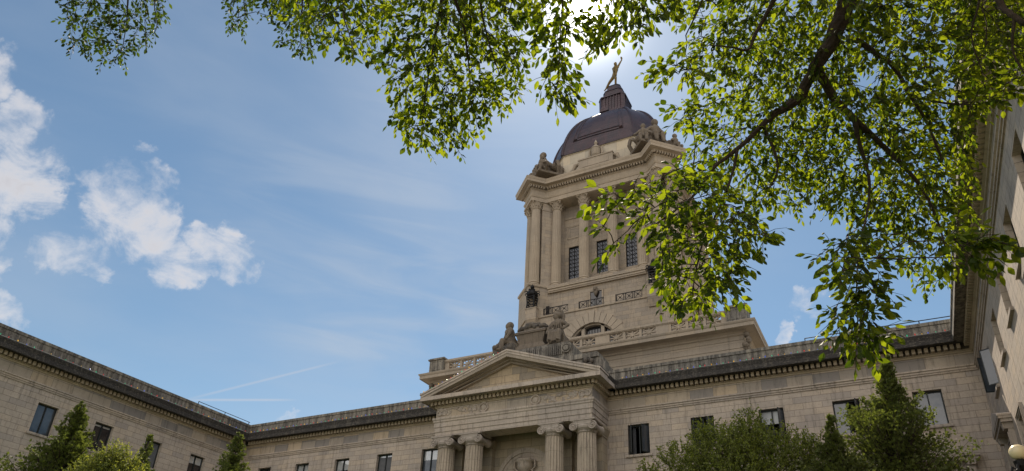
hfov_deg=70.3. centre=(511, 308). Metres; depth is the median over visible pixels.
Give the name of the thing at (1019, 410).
window
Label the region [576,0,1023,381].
elm tree
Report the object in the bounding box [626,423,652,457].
window
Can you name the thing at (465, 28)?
elm tree
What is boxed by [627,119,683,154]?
sculpture group
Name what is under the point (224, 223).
sky
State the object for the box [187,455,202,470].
window
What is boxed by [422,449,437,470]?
window
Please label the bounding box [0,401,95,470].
cedar tree
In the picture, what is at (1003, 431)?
window
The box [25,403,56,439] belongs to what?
window
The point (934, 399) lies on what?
window
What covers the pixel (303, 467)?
window
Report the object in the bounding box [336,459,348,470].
window
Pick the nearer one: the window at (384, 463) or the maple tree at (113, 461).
the maple tree at (113, 461)
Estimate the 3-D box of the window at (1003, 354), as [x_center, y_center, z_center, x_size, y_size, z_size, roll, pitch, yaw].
[22.367,2.258,32.969,0.330,0.167,1.839,-11,-31,25]
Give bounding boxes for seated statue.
[496,322,518,351]
[546,310,568,343]
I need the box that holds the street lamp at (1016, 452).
[1008,444,1023,470]
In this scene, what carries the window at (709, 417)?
in the legislative building
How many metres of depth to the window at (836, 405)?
44.26 m
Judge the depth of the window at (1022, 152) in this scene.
23.98 m
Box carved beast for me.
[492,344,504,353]
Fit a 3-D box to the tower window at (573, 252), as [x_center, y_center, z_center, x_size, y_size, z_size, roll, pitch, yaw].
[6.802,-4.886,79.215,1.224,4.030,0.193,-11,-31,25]
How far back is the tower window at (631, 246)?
76.39 m
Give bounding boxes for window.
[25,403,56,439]
[87,423,111,455]
[144,441,159,470]
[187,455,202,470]
[297,464,308,470]
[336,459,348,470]
[377,454,391,470]
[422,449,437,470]
[569,246,578,278]
[572,323,615,346]
[597,240,607,272]
[626,233,637,266]
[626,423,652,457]
[691,416,715,450]
[760,407,790,443]
[832,398,861,436]
[912,390,953,428]
[914,443,979,470]
[977,348,999,398]
[991,412,1018,470]
[999,349,1005,367]
[1006,291,1013,328]
[1011,221,1020,279]
[1014,402,1023,445]
[1021,148,1023,162]
[1021,229,1023,278]
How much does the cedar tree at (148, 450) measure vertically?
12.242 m
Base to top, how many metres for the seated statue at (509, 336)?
2.993 m
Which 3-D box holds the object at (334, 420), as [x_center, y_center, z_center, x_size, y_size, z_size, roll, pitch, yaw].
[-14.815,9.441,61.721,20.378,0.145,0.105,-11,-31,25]
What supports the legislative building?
on the ground
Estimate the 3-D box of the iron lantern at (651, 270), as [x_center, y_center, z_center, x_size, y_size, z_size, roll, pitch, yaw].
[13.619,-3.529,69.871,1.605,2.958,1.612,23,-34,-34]
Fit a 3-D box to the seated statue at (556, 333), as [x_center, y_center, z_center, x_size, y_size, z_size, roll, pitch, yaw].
[3.626,1.515,57.238,1.892,3.206,1.987,-11,-31,25]
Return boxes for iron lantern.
[525,284,539,307]
[645,259,657,283]
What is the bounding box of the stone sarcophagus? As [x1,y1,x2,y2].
[514,322,570,349]
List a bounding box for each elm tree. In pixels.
[51,0,333,75]
[266,0,686,163]
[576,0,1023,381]
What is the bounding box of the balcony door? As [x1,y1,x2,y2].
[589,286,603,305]
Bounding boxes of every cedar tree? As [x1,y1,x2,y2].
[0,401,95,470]
[136,433,155,470]
[212,432,250,470]
[798,413,883,470]
[800,354,988,470]
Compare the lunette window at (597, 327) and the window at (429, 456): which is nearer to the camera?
the window at (429, 456)
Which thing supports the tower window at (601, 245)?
in the legislative building
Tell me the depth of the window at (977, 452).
39.66 m
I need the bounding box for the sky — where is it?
[0,0,955,424]
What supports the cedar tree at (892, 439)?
on the lawn
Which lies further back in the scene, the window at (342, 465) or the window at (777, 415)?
the window at (342, 465)
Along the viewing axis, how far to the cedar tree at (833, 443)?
33.88 m
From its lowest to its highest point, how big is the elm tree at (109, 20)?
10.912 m
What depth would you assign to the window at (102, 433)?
54.92 m
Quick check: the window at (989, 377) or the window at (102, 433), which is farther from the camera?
the window at (102, 433)
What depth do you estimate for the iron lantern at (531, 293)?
75.06 m
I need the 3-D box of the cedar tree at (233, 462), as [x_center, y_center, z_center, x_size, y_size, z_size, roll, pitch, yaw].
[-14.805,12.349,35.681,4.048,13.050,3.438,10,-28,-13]
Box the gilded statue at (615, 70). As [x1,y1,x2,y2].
[604,57,622,90]
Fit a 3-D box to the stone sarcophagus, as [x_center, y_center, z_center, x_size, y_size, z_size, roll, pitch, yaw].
[1.897,2.286,58.246,6.400,2.680,1.450,-11,-31,25]
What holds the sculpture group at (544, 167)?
on the legislative building
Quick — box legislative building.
[0,0,1023,470]
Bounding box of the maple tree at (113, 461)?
[61,437,149,470]
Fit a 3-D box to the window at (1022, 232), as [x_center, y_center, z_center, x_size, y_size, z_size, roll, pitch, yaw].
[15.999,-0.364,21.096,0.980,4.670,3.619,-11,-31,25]
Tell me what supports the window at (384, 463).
in the legislative building
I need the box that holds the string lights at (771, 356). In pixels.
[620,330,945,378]
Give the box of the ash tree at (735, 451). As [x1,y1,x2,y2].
[636,398,849,470]
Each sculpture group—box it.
[529,152,563,177]
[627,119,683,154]
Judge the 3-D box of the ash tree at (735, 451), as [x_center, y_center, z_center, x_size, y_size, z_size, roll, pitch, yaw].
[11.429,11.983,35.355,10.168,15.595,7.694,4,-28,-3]
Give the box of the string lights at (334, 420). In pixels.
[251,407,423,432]

